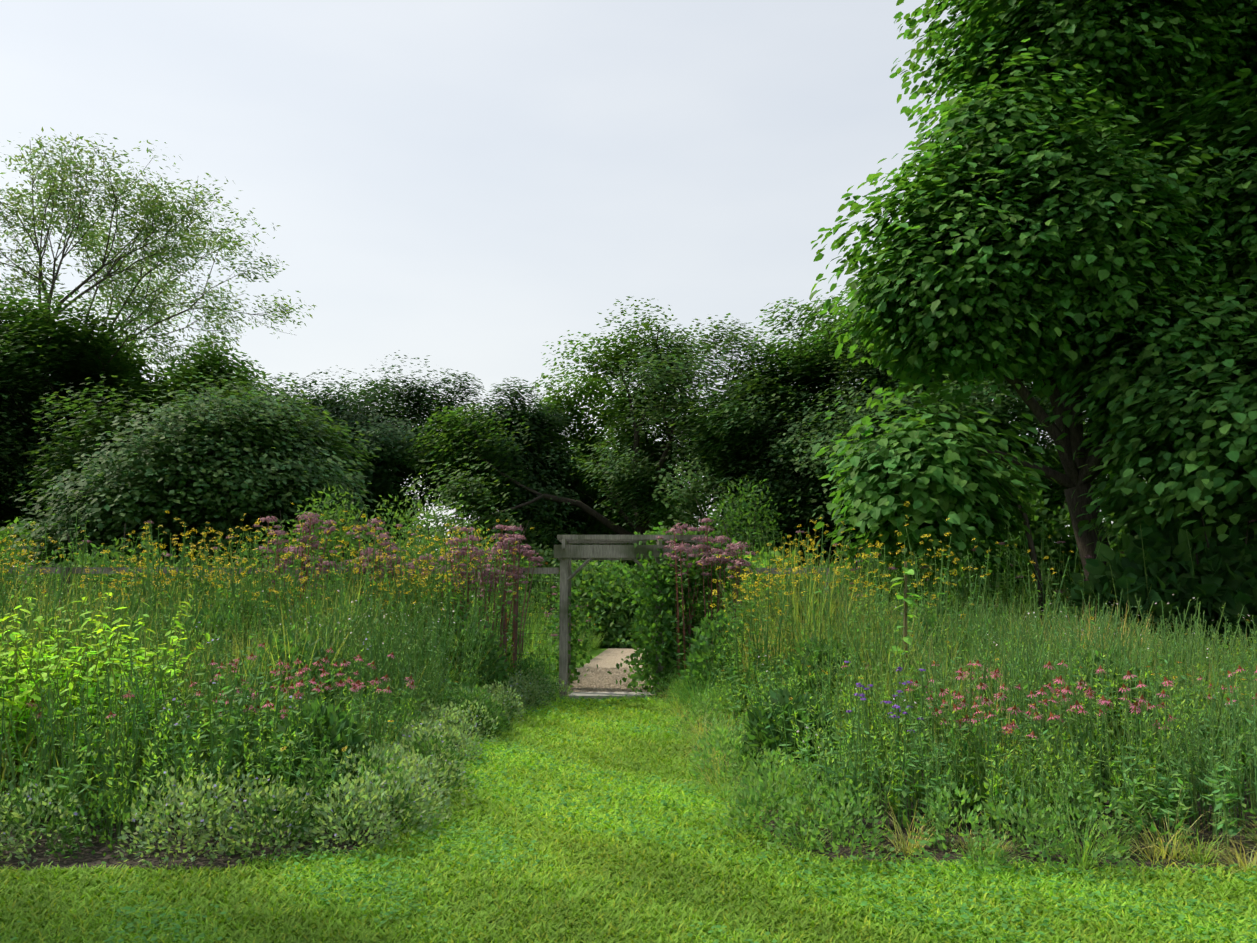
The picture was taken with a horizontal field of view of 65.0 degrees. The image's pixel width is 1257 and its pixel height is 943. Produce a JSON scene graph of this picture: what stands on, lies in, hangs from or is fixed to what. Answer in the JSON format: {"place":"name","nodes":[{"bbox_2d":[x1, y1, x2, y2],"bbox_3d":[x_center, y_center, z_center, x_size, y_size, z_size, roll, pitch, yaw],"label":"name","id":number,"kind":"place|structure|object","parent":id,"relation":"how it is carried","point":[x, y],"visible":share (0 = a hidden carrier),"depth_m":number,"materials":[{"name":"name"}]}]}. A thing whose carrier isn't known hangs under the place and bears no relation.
{"place":"outdoors","nodes":[
{"label":"outdoors","id":0,"kind":"place"},
{"bbox_2d":[0,700,529,869],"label":"bed soil","id":1,"kind":"structure","parent":0,"point":[97,858],"depth_m":5.82,"materials":[{"name":"brown soil"}]},
{"bbox_2d":[0,0,1112,563],"label":"sky","id":2,"kind":"structure","parent":0,"point":[466,185],"materials":[{"name":"white"}]},
{"bbox_2d":[569,647,651,694],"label":"gravel path","id":3,"kind":"structure","parent":0,"point":[611,657],"depth_m":21.28,"materials":[{"name":"beige gravel"}]},
{"bbox_2d":[568,667,655,694],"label":"gravel stones","id":4,"kind":"object","parent":3,"relation":"on","point":[603,673],"visible":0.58,"depth_m":16.43,"materials":[{"name":"beige stone"}]},
{"bbox_2d":[0,646,1255,942],"bbox_3d":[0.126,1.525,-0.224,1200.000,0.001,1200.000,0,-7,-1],"label":"ground","id":5,"kind":"structure","parent":0,"point":[594,652],"depth_m":5.29,"materials":[{"name":"green plant"}]},
{"bbox_2d":[0,323,99,561],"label":"tree","id":6,"kind":"object","parent":5,"relation":"on","point":[19,473],"visible":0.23,"depth_m":28.30,"materials":[{"name":"green plant"}]},
{"bbox_2d":[0,283,275,559],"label":"tree","id":7,"kind":"object","parent":5,"relation":"on","point":[93,359],"visible":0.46,"depth_m":29.74,"materials":[{"name":"green plant"}]},
{"bbox_2d":[0,127,315,373],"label":"locust tree","id":8,"kind":"object","parent":5,"relation":"on","point":[54,191],"visible":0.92,"depth_m":37.18,"materials":[{"name":"green plant"}]},
{"bbox_2d":[0,365,381,587],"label":"bush","id":9,"kind":"object","parent":5,"relation":"on","point":[223,462],"visible":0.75,"depth_m":22.90,"materials":[{"name":"green plant"}]},
{"bbox_2d":[0,502,572,868],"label":"plants","id":10,"kind":"object","parent":5,"relation":"on","point":[297,708],"visible":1,"depth_m":7.80,"materials":[{"name":"green plant"}]},
{"bbox_2d":[260,350,558,556],"bbox_3d":[-9.912,1.391,38.979,14.157,10.865,14.571,0,-7,-1],"label":"tree","id":11,"kind":"object","parent":5,"relation":"on","point":[382,477],"visible":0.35,"depth_m":36.31,"materials":[{"name":"green plant"}]},
{"bbox_2d":[0,567,828,681],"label":"fence","id":12,"kind":"object","parent":5,"relation":"on","point":[108,570],"visible":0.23,"depth_m":14.38,"materials":[{"name":"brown wood"}]},
{"bbox_2d":[395,377,657,564],"bbox_3d":[-3.799,1.529,39.682,10.328,9.639,12.738,0,-7,-1],"label":"tree","id":13,"kind":"object","parent":5,"relation":"on","point":[538,419],"visible":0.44,"depth_m":36.47,"materials":[{"name":"green plant"}]},
{"bbox_2d":[0,517,1065,647],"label":"thicket shrubs","id":14,"kind":"object","parent":5,"relation":"on","point":[597,584],"visible":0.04,"depth_m":25.89,"materials":[{"name":"green plant"}]},
{"bbox_2d":[394,296,803,584],"bbox_3d":[-1.094,-0.153,35.980,13.547,12.234,16.492,0,-7,-1],"label":"tree","id":15,"kind":"object","parent":5,"relation":"on","point":[664,377],"visible":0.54,"depth_m":34.09,"materials":[{"name":"green plant"}]},
{"bbox_2d":[569,692,650,698],"bbox_3d":[-0.261,3.197,14.055,1.150,0.060,0.500,0,-7,-1],"label":"stone step","id":16,"kind":"object","parent":5,"relation":"on","point":[595,695],"visible":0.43,"depth_m":13.96,"materials":[{"name":"grey stone"}]},
{"bbox_2d":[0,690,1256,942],"bbox_3d":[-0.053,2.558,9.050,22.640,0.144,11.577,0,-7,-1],"label":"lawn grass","id":17,"kind":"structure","parent":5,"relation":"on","point":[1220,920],"depth_m":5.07,"materials":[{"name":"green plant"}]},
{"bbox_2d":[0,456,1256,670],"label":"hedge","id":18,"kind":"object","parent":5,"relation":"on","point":[1226,570],"visible":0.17,"depth_m":15.67,"materials":[{"name":"green plant"}]},
{"bbox_2d":[0,511,1256,681],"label":"plants","id":19,"kind":"object","parent":5,"relation":"on","point":[530,640],"visible":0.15,"depth_m":16.51,"materials":[{"name":"green plant"}]},
{"bbox_2d":[554,535,710,696],"bbox_3d":[0.049,2.206,14.902,2.300,2.430,1.500,0,-7,-1],"label":"arbor","id":20,"kind":"object","parent":5,"relation":"on","point":[565,553],"visible":0.56,"depth_m":14.41,"materials":[{"name":"grey wood"}]},
{"bbox_2d":[553,432,719,565],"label":"tree","id":21,"kind":"object","parent":5,"relation":"on","point":[633,563],"visible":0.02,"depth_m":44.32,"materials":[{"name":"green plant"}]},
{"bbox_2d":[537,522,775,698],"bbox_3d":[0.422,2.066,14.942,2.560,2.616,3.466,6,-9,-39],"label":"climbing plant","id":22,"kind":"object","parent":5,"relation":"on","point":[647,640],"visible":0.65,"depth_m":14.24,"materials":[{"name":"green plant"}]},
{"bbox_2d":[563,381,882,567],"bbox_3d":[3.562,2.042,35.197,11.646,10.113,12.856,0,-7,-1],"label":"tree","id":23,"kind":"object","parent":5,"relation":"on","point":[628,487],"visible":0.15,"depth_m":33.67,"materials":[{"name":"green plant"}]},
{"bbox_2d":[665,324,1091,574],"bbox_3d":[7.420,0.306,31.348,10.944,10.723,12.967,-7,-9,44],"label":"tree","id":24,"kind":"object","parent":5,"relation":"on","point":[757,424],"visible":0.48,"depth_m":29.20,"materials":[{"name":"green plant"}]},
{"bbox_2d":[728,267,1149,546],"bbox_3d":[12.236,-1.253,32.623,17.608,13.656,14.247,0,-7,-1],"label":"tree","id":25,"kind":"object","parent":5,"relation":"on","point":[819,346],"visible":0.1,"depth_m":31.00,"materials":[{"name":"green plant"}]},
{"bbox_2d":[647,501,1256,882],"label":"plants","id":26,"kind":"object","parent":5,"relation":"on","point":[818,691],"visible":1,"depth_m":7.41,"materials":[{"name":"green plant"}]},
{"bbox_2d":[984,466,1045,627],"bbox_3d":[6.437,1.726,16.311,0.943,3.720,0.126,-1,-7,6],"label":"tree trunk","id":27,"kind":"object","parent":5,"relation":"on","point":[1032,552],"visible":0.38,"depth_m":16.29,"materials":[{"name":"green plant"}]},
{"bbox_2d":[809,0,1256,594],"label":"catalpa tree","id":28,"kind":"object","parent":5,"relation":"on","point":[1077,242],"visible":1,"depth_m":16.65,"materials":[{"name":"green plant"}]},
{"bbox_2d":[937,384,1142,546],"bbox_3d":[18.007,-1.931,27.907,16.433,13.931,17.187,3,-7,-24],"label":"tree","id":29,"kind":"object","parent":5,"relation":"on","point":[1058,467],"visible":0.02,"depth_m":27.99,"materials":[{"name":"green plant"}]},
{"bbox_2d":[918,0,1256,162],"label":"tree","id":30,"kind":"object","parent":5,"relation":"on","point":[949,17],"visible":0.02,"depth_m":20.17,"materials":[{"name":"green plant"}]},
{"bbox_2d":[1124,2,1256,193],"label":"tree","id":31,"kind":"object","parent":5,"relation":"on","point":[1245,87],"depth_m":18.33,"materials":[{"name":"green plant"}]},
{"bbox_2d":[663,699,1256,879],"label":"bed soil","id":32,"kind":"structure","parent":0,"point":[1148,863],"depth_m":6.05,"materials":[{"name":"brown soil"}]}
]}

